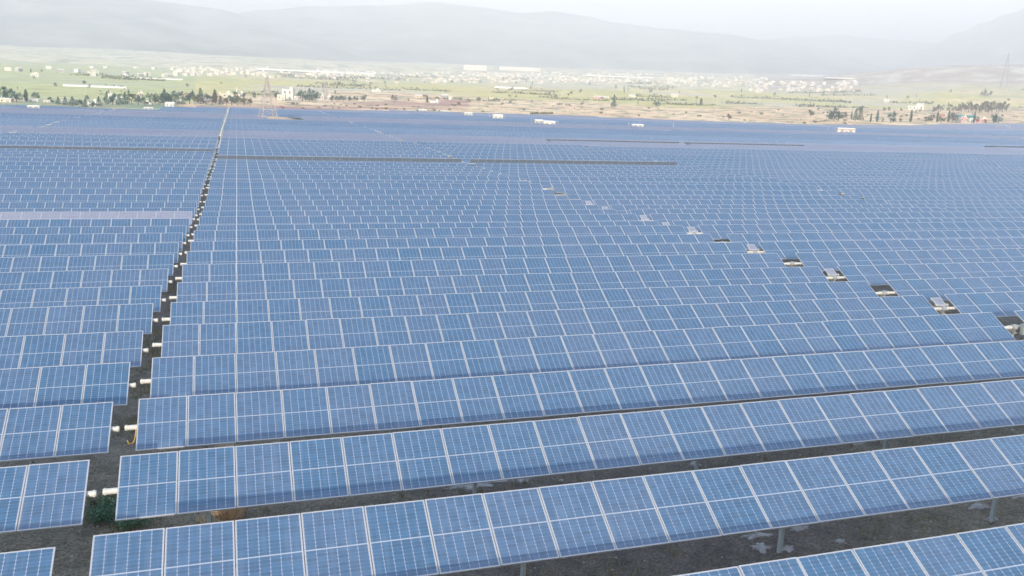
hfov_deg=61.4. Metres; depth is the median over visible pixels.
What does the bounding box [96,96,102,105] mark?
conifer tree
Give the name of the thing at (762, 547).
gravel patch
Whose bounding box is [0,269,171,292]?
solar tracker
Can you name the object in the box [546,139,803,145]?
solar tracker
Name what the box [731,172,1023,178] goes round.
solar tracker
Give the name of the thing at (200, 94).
conifer tree
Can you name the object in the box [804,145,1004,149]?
solar tracker
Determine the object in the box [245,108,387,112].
solar tracker
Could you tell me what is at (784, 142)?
solar tracker
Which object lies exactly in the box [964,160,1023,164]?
solar tracker
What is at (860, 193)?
solar tracker
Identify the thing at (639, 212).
solar tracker
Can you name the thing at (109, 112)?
solar tracker
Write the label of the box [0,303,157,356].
solar tracker
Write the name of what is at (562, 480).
gravel
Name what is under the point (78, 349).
solar tracker
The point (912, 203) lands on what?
solar tracker
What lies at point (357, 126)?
solar tracker
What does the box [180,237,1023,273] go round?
solar tracker
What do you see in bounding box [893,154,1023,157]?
solar tracker
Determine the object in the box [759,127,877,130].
solar tracker
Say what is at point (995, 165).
solar tracker
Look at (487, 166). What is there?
solar tracker
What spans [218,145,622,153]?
solar tracker
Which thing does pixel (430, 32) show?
mountains
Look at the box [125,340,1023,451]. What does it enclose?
solar tracker
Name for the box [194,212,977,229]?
solar tracker
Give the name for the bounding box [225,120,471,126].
solar tracker
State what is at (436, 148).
solar tracker
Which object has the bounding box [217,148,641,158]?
solar tracker
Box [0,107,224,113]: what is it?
solar tracker
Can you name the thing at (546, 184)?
solar tracker
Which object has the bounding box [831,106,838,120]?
conifer tree
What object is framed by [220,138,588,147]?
solar tracker
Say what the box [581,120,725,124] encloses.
solar tracker
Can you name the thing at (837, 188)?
solar tracker
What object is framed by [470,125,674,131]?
solar tracker
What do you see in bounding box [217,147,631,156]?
solar tracker
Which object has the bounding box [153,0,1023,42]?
sky
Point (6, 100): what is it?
house
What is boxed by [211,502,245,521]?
shrub
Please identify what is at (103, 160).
solar tracker
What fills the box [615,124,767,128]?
solar tracker
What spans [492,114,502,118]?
inverter cabin
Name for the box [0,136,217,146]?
solar tracker
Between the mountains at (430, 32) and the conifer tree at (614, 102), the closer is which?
the conifer tree at (614, 102)
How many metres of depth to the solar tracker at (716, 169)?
126.82 m
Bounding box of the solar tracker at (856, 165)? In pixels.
[666,160,995,167]
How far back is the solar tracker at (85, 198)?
66.59 m
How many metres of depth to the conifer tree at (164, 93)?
377.23 m
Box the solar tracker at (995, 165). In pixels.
[981,163,1023,167]
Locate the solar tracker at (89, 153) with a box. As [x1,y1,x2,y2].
[0,151,214,161]
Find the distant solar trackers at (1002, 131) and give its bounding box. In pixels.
[0,105,1023,139]
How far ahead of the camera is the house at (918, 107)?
848.25 m
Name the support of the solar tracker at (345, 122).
on the ground at (926, 85)
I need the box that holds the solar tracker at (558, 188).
[206,181,818,192]
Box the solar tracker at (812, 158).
[635,154,945,159]
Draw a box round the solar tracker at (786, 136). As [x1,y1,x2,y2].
[695,133,877,139]
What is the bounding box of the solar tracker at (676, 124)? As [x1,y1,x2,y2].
[600,122,751,126]
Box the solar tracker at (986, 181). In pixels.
[776,178,1023,183]
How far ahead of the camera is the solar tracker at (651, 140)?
196.00 m
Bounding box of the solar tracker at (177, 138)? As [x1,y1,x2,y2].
[0,134,218,142]
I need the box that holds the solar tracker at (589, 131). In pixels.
[490,128,692,133]
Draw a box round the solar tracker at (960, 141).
[905,140,1015,143]
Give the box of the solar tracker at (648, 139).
[529,136,774,142]
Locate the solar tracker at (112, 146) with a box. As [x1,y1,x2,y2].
[0,144,214,154]
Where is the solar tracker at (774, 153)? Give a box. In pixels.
[608,149,891,154]
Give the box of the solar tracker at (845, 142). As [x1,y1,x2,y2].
[767,140,934,144]
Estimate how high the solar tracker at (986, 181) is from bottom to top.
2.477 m
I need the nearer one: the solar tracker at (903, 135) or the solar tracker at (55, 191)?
the solar tracker at (55, 191)
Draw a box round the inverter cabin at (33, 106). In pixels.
[27,105,39,107]
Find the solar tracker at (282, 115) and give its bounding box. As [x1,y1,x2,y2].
[227,113,433,119]
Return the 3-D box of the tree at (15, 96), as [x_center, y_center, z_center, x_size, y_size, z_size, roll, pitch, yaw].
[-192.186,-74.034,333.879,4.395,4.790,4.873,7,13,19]
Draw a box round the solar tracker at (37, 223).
[0,218,192,233]
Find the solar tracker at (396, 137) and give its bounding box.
[222,132,541,139]
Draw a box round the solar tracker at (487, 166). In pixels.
[213,161,699,170]
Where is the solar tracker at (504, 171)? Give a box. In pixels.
[212,166,727,175]
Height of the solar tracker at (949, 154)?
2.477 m
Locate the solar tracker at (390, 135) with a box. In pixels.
[224,130,530,137]
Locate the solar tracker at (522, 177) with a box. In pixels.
[210,171,758,182]
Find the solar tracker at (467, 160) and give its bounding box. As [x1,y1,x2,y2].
[216,155,661,162]
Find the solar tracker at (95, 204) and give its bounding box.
[0,202,199,214]
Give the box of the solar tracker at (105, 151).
[0,148,214,157]
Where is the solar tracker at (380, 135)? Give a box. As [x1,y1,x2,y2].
[222,131,536,138]
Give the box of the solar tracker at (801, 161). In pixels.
[655,157,978,164]
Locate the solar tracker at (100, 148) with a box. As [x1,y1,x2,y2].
[0,145,215,156]
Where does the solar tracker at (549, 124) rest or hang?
on the ground at (926, 85)
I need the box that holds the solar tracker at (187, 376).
[140,310,1023,397]
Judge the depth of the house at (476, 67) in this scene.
2831.65 m
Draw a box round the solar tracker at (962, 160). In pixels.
[948,159,1022,162]
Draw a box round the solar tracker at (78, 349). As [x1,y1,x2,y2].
[0,331,148,382]
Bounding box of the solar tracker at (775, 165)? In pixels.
[677,163,1013,169]
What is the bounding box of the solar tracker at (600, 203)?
[201,199,886,210]
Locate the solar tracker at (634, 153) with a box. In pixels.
[625,152,931,158]
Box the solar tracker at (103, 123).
[0,121,221,129]
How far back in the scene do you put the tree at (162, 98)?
375.03 m
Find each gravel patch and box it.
[441,480,506,490]
[516,478,530,482]
[689,461,701,466]
[741,532,772,539]
[749,542,771,553]
[782,545,793,552]
[791,526,808,530]
[834,539,844,543]
[968,502,990,508]
[1011,495,1023,499]
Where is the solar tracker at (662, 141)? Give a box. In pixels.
[539,138,780,143]
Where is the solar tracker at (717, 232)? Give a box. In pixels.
[188,221,1023,247]
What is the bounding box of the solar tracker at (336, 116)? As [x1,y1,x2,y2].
[250,113,426,118]
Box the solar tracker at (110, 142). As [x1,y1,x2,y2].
[0,140,216,147]
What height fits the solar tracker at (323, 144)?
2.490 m
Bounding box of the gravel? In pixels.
[71,429,1020,570]
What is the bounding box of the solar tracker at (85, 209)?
[0,208,197,220]
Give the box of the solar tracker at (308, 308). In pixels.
[162,276,1023,330]
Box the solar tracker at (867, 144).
[786,143,990,147]
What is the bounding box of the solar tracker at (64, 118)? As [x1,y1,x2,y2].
[5,116,220,121]
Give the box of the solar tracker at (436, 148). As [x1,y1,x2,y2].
[218,143,613,151]
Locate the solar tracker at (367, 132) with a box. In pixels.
[223,128,520,135]
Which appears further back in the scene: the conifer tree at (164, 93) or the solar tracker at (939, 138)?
the conifer tree at (164, 93)
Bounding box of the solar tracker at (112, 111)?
[0,108,224,115]
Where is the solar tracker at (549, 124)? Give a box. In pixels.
[455,122,647,127]
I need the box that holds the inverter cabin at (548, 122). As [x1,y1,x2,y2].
[543,121,555,123]
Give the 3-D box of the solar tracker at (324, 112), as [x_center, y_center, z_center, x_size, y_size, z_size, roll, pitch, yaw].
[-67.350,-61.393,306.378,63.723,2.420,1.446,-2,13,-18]
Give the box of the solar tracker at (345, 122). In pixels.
[227,119,461,125]
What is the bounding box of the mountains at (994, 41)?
[894,9,1023,68]
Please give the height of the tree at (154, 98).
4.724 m
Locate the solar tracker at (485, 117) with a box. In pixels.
[414,115,567,119]
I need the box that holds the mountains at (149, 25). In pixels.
[0,0,417,62]
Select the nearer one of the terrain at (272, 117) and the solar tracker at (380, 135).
the solar tracker at (380, 135)
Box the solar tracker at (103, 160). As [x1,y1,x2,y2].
[0,157,211,167]
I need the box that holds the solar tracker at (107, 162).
[0,161,210,171]
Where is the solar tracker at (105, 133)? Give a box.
[0,130,216,136]
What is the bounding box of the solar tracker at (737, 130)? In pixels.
[660,128,809,132]
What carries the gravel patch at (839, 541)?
on the ground at (926, 85)
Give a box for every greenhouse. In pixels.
[63,84,126,87]
[122,76,182,79]
[259,68,372,73]
[495,86,527,88]
[586,75,665,77]
[790,74,822,76]
[824,77,854,78]
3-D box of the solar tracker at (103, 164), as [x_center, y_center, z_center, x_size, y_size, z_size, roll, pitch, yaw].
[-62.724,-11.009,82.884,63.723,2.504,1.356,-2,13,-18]
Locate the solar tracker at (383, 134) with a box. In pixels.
[223,129,525,136]
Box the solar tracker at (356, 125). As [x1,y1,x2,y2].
[226,122,489,128]
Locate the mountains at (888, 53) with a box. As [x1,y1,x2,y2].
[767,35,937,67]
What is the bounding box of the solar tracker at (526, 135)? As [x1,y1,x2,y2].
[523,134,766,141]
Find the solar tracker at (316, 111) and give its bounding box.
[246,109,385,113]
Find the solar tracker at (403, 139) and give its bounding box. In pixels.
[221,134,554,142]
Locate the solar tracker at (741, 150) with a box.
[599,147,889,153]
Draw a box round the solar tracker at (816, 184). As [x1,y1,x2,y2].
[799,182,1023,189]
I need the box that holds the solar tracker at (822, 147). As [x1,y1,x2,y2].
[814,146,1023,151]
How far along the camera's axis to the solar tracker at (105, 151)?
109.25 m
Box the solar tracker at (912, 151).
[834,149,1023,154]
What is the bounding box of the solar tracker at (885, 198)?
[863,196,1023,203]
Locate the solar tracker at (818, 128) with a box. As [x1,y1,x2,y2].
[753,126,887,130]
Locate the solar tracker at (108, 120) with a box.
[0,117,221,125]
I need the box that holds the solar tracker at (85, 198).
[0,194,200,206]
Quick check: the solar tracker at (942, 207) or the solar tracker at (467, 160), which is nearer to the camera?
the solar tracker at (942, 207)
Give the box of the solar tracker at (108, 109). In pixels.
[2,106,224,112]
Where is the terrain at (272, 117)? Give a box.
[267,116,290,118]
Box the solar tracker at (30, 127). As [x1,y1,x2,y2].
[0,125,219,132]
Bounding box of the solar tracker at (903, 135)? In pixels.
[833,133,981,137]
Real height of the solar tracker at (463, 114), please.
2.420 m
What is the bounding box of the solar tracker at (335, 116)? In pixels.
[255,113,429,118]
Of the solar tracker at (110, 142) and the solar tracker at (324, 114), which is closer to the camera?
the solar tracker at (110, 142)
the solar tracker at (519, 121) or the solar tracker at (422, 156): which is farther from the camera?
the solar tracker at (519, 121)
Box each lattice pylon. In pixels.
[253,77,283,116]
[317,82,331,109]
[999,53,1013,89]
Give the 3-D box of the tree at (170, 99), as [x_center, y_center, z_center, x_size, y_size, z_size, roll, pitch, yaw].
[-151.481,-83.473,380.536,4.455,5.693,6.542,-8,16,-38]
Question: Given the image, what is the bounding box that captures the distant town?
[4,66,857,85]
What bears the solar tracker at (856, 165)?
on the ground at (926, 85)
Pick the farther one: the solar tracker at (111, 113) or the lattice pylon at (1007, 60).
the lattice pylon at (1007, 60)
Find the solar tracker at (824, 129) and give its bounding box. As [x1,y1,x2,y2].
[770,128,893,131]
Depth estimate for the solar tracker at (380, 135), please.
173.18 m
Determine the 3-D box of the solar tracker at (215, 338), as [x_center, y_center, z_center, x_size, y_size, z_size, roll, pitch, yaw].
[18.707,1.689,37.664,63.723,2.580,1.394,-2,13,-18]
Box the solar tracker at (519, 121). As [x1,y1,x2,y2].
[431,118,603,123]
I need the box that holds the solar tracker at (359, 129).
[224,126,495,132]
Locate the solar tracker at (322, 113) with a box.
[229,110,413,115]
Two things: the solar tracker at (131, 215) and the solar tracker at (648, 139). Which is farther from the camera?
the solar tracker at (648, 139)
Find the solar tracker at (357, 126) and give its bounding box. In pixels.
[226,123,491,129]
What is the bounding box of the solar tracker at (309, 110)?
[232,108,404,113]
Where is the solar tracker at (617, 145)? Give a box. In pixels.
[563,143,832,150]
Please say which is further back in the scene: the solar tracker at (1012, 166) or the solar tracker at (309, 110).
the solar tracker at (309, 110)
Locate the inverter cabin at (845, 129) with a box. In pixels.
[836,128,854,131]
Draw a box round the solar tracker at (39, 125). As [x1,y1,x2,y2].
[0,123,220,130]
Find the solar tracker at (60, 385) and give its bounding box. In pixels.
[0,362,135,410]
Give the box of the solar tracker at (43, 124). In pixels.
[0,122,219,128]
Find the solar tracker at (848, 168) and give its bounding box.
[689,165,1023,171]
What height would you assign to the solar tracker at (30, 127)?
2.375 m
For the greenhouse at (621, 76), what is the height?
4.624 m
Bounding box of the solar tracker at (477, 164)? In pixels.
[214,159,686,167]
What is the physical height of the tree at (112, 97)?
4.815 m
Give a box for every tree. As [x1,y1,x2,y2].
[0,86,12,97]
[10,91,24,101]
[23,89,27,101]
[31,92,39,97]
[62,96,69,105]
[68,96,76,105]
[82,98,89,107]
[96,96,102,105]
[107,94,115,104]
[115,94,123,104]
[120,92,129,104]
[126,94,135,103]
[135,95,142,104]
[148,95,157,104]
[154,94,165,104]
[159,88,169,104]
[165,93,175,101]
[175,95,181,104]
[184,92,193,103]
[191,94,198,101]
[197,88,204,103]
[201,94,209,104]
[212,89,217,103]
[228,95,235,104]
[233,95,242,105]
[296,89,307,100]
[304,88,314,100]
[312,90,322,99]
[611,94,615,107]
[826,111,834,120]
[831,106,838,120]
[837,111,843,120]
[853,108,858,120]
[858,107,863,119]
[887,114,894,121]
[985,102,991,112]
[989,101,996,109]
[991,114,999,122]
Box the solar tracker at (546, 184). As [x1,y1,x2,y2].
[207,179,794,190]
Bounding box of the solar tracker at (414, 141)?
[223,136,561,144]
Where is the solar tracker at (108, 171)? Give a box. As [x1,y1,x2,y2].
[0,169,207,180]
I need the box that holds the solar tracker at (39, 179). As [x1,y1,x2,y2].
[0,177,205,187]
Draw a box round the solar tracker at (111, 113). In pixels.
[3,110,223,116]
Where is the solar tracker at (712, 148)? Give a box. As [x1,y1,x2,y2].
[589,146,859,151]
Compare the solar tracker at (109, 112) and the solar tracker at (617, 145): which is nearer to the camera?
the solar tracker at (617, 145)
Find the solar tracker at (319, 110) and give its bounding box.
[230,107,396,112]
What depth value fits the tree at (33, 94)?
370.04 m
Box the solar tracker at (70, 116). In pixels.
[0,114,222,122]
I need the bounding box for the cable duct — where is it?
[219,107,228,142]
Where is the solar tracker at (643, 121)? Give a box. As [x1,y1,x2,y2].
[578,119,687,122]
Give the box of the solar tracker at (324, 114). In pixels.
[229,111,419,117]
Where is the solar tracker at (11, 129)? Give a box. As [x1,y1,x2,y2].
[0,128,218,136]
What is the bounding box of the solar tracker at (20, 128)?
[0,127,218,134]
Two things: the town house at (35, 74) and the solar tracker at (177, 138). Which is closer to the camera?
the solar tracker at (177, 138)
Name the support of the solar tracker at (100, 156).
on the ground at (926, 85)
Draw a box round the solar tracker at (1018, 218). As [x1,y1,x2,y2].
[1012,217,1023,220]
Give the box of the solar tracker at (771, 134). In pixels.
[689,132,868,137]
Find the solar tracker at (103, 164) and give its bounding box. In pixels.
[0,162,209,171]
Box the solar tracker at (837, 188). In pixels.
[819,185,1023,193]
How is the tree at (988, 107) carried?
on the ground at (926, 85)
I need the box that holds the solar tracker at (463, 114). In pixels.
[397,112,543,116]
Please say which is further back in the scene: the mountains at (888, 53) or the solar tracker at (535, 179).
the mountains at (888, 53)
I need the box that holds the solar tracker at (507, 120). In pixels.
[427,117,598,122]
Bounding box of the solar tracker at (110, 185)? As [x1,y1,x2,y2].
[0,181,203,192]
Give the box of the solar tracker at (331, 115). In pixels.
[246,112,422,117]
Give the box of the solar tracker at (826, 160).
[645,155,962,162]
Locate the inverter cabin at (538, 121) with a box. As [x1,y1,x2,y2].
[534,119,543,122]
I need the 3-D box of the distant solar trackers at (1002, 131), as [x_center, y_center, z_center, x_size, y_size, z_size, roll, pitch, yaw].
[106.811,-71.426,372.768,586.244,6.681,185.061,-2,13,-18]
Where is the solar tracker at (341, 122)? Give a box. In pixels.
[238,119,464,125]
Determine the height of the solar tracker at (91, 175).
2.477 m
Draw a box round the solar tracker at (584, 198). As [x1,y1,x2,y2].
[203,195,860,205]
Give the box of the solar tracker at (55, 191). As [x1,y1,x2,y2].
[0,188,202,200]
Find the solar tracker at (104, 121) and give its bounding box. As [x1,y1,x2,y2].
[19,119,220,124]
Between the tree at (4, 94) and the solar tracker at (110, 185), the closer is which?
the solar tracker at (110, 185)
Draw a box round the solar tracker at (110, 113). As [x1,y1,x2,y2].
[0,110,224,118]
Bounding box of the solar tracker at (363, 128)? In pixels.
[224,125,506,132]
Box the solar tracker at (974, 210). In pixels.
[945,207,1023,217]
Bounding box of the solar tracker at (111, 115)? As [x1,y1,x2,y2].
[0,112,223,120]
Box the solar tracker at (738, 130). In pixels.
[655,128,823,132]
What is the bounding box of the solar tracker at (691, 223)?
[192,218,1008,238]
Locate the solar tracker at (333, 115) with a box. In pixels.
[229,112,407,118]
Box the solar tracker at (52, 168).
[0,165,208,175]
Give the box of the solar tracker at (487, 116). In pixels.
[412,114,571,119]
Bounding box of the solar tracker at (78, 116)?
[0,113,222,119]
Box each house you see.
[0,98,13,101]
[14,67,22,71]
[28,99,38,101]
[30,72,38,76]
[165,102,175,106]
[219,91,233,97]
[277,93,285,99]
[282,87,294,99]
[464,65,486,70]
[499,66,540,71]
[908,105,924,109]
[952,115,964,121]
[961,114,966,122]
[966,115,976,122]
[976,117,987,122]
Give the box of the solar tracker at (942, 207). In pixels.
[915,204,1023,211]
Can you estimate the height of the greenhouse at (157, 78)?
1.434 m
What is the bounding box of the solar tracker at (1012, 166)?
[997,164,1023,169]
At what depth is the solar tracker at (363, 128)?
193.42 m
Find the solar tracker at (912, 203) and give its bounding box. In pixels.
[888,200,1023,207]
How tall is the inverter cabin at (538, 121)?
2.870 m
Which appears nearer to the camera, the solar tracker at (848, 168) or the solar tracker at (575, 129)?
the solar tracker at (848, 168)
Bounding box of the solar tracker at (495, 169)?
[213,164,713,172]
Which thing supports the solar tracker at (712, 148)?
on the ground at (926, 85)
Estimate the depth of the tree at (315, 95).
526.78 m
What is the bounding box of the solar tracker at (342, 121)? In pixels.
[226,118,461,124]
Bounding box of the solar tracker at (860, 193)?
[841,189,1023,197]
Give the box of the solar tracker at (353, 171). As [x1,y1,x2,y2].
[211,169,742,178]
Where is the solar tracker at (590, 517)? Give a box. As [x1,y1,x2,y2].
[89,434,1023,575]
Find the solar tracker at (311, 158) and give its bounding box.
[215,155,676,166]
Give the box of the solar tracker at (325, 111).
[229,108,395,113]
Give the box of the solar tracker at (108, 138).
[0,135,217,143]
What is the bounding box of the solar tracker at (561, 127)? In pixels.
[464,124,663,129]
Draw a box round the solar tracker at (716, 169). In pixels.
[702,168,1023,173]
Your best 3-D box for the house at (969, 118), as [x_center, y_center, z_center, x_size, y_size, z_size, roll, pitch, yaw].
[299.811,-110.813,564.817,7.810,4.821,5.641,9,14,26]
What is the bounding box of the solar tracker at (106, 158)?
[0,156,212,163]
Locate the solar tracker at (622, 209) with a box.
[199,204,912,214]
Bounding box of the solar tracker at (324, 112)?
[229,109,409,114]
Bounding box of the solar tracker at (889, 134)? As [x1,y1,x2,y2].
[824,132,947,135]
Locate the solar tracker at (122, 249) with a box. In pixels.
[0,242,181,262]
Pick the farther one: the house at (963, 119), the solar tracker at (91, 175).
the house at (963, 119)
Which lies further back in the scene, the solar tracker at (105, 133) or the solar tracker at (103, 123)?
the solar tracker at (103, 123)
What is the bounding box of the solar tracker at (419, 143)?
[220,138,580,145]
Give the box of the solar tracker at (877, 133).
[806,131,949,135]
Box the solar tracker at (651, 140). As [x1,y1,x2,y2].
[534,137,782,143]
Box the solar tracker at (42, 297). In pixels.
[0,285,165,315]
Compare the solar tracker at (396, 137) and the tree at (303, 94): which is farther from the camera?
the tree at (303, 94)
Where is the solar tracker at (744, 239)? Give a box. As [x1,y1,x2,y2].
[185,229,1023,259]
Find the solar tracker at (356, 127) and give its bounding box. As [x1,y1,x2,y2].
[225,124,501,131]
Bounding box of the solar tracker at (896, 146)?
[794,143,1003,148]
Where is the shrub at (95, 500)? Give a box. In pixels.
[84,487,116,510]
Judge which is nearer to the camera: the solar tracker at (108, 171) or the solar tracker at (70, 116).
the solar tracker at (108, 171)
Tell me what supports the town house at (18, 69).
on the ground at (926, 85)
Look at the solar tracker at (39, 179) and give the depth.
76.52 m
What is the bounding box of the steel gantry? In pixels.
[996,115,1011,127]
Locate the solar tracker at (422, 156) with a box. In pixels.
[216,152,652,161]
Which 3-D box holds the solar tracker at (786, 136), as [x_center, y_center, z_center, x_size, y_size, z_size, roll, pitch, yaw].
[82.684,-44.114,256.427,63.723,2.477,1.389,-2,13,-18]
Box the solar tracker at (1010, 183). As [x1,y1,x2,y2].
[780,179,1023,185]
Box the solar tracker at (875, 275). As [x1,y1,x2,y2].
[169,261,1023,307]
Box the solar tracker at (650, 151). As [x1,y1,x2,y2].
[616,150,917,156]
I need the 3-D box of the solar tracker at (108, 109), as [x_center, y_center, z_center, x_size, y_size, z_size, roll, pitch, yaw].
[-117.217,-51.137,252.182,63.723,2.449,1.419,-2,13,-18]
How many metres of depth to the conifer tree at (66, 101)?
321.46 m
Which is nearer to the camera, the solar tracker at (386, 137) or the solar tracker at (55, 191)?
the solar tracker at (55, 191)
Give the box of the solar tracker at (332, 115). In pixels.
[237,112,415,117]
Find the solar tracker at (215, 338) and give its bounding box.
[152,291,1023,357]
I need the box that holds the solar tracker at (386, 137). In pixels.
[222,133,546,140]
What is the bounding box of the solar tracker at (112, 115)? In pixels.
[2,112,223,119]
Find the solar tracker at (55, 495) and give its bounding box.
[0,460,96,533]
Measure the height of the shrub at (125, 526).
0.593 m
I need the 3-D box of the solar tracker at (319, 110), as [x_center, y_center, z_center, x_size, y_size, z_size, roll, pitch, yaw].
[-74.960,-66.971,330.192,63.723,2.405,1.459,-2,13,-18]
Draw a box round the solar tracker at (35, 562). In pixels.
[0,547,55,575]
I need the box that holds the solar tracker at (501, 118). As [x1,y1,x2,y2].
[422,116,590,121]
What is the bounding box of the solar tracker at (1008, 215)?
[977,212,1023,220]
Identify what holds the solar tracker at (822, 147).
on the ground at (926, 85)
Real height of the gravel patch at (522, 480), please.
0.102 m
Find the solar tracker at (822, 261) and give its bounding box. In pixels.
[175,248,1023,287]
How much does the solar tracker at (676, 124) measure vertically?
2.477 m
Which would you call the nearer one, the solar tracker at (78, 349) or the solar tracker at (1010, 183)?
the solar tracker at (78, 349)
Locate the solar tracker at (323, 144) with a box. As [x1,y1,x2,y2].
[219,141,604,149]
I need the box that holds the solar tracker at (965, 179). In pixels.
[758,176,1023,180]
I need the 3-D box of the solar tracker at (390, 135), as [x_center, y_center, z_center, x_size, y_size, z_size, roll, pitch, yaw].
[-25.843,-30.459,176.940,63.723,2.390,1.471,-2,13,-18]
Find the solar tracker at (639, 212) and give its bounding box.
[197,207,942,223]
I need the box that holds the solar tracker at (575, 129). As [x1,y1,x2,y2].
[490,127,680,132]
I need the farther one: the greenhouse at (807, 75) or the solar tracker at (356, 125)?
the greenhouse at (807, 75)
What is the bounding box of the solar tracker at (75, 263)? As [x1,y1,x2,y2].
[0,254,177,276]
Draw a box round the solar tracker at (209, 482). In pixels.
[103,379,1023,522]
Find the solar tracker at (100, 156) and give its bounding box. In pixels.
[0,153,213,162]
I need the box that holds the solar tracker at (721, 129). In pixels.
[648,127,798,131]
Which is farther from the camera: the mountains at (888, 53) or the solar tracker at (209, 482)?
the mountains at (888, 53)
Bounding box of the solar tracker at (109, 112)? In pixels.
[0,109,223,115]
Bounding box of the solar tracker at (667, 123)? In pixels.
[592,121,740,125]
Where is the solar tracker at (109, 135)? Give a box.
[2,133,218,140]
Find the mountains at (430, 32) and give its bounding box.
[239,2,894,75]
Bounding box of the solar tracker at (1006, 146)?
[984,145,1023,147]
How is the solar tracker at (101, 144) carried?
on the ground at (926, 85)
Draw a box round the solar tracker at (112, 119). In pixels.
[0,116,222,124]
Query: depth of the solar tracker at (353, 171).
97.65 m
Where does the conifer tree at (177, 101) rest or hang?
on the ground at (926, 85)
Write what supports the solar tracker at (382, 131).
on the ground at (926, 85)
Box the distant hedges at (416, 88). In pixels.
[71,72,1023,108]
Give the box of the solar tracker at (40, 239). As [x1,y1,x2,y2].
[0,233,185,253]
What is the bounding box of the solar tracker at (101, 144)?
[0,141,216,150]
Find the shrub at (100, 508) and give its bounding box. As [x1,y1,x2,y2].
[84,492,116,524]
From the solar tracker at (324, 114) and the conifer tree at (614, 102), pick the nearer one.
the solar tracker at (324, 114)
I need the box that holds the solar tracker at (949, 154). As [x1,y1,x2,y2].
[877,152,1023,155]
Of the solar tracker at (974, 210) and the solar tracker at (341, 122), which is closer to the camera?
the solar tracker at (974, 210)
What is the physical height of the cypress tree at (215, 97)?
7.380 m
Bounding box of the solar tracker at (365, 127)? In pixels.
[224,124,496,130]
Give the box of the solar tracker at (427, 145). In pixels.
[219,140,580,147]
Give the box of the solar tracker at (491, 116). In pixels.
[423,114,564,118]
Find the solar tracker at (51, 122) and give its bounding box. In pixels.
[0,119,221,126]
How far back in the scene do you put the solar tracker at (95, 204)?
63.48 m
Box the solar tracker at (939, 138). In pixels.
[862,136,1015,140]
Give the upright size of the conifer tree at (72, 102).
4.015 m
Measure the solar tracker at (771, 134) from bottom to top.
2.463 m
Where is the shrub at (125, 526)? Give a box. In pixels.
[102,509,152,532]
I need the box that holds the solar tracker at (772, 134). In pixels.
[683,132,853,136]
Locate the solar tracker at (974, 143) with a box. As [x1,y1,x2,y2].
[929,142,1023,144]
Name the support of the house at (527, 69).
on the ground at (926, 85)
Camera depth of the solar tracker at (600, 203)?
73.81 m
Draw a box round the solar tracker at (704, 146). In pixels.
[557,142,821,148]
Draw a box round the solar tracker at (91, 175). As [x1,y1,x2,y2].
[0,172,206,183]
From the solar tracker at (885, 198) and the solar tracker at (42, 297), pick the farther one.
the solar tracker at (885, 198)
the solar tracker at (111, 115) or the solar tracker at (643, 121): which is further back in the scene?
the solar tracker at (643, 121)
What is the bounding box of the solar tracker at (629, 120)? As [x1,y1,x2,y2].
[565,118,696,122]
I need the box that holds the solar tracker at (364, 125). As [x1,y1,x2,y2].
[226,120,478,127]
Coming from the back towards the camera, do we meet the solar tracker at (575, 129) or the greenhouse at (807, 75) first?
the greenhouse at (807, 75)
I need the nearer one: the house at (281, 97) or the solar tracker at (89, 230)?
the solar tracker at (89, 230)
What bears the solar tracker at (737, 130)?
on the ground at (926, 85)
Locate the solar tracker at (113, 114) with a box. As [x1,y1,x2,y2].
[0,111,224,119]
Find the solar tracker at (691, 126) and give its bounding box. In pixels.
[608,123,754,127]
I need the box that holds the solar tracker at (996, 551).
[674,523,1023,575]
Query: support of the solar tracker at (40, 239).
on the ground at (926, 85)
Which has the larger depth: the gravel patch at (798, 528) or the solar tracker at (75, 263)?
the solar tracker at (75, 263)
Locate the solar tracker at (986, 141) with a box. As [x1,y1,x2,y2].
[878,137,1023,142]
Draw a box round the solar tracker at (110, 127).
[0,124,220,131]
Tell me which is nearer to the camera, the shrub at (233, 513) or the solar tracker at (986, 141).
the shrub at (233, 513)
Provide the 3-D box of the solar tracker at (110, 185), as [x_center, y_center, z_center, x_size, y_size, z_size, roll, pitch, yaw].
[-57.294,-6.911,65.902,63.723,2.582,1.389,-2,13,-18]
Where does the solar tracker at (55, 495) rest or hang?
on the ground at (926, 85)
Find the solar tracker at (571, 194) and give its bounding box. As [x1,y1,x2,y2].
[204,188,839,199]
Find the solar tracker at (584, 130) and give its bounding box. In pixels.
[479,127,679,132]
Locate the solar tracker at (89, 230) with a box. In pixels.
[0,226,189,241]
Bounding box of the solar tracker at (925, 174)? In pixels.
[717,170,1023,176]
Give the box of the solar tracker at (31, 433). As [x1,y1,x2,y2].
[0,402,119,463]
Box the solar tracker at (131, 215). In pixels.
[0,211,194,224]
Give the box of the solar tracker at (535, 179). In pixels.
[208,173,778,183]
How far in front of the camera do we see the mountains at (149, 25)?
3712.30 m
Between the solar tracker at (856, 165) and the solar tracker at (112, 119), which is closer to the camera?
the solar tracker at (856, 165)
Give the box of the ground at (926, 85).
[0,45,1023,575]
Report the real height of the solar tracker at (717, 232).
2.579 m
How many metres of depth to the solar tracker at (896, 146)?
211.68 m
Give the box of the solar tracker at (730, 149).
[591,146,876,152]
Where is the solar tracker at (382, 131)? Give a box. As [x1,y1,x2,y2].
[223,126,516,134]
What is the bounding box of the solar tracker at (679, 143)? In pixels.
[551,140,810,146]
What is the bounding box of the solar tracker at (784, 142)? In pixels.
[776,141,980,146]
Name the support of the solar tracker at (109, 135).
on the ground at (926, 85)

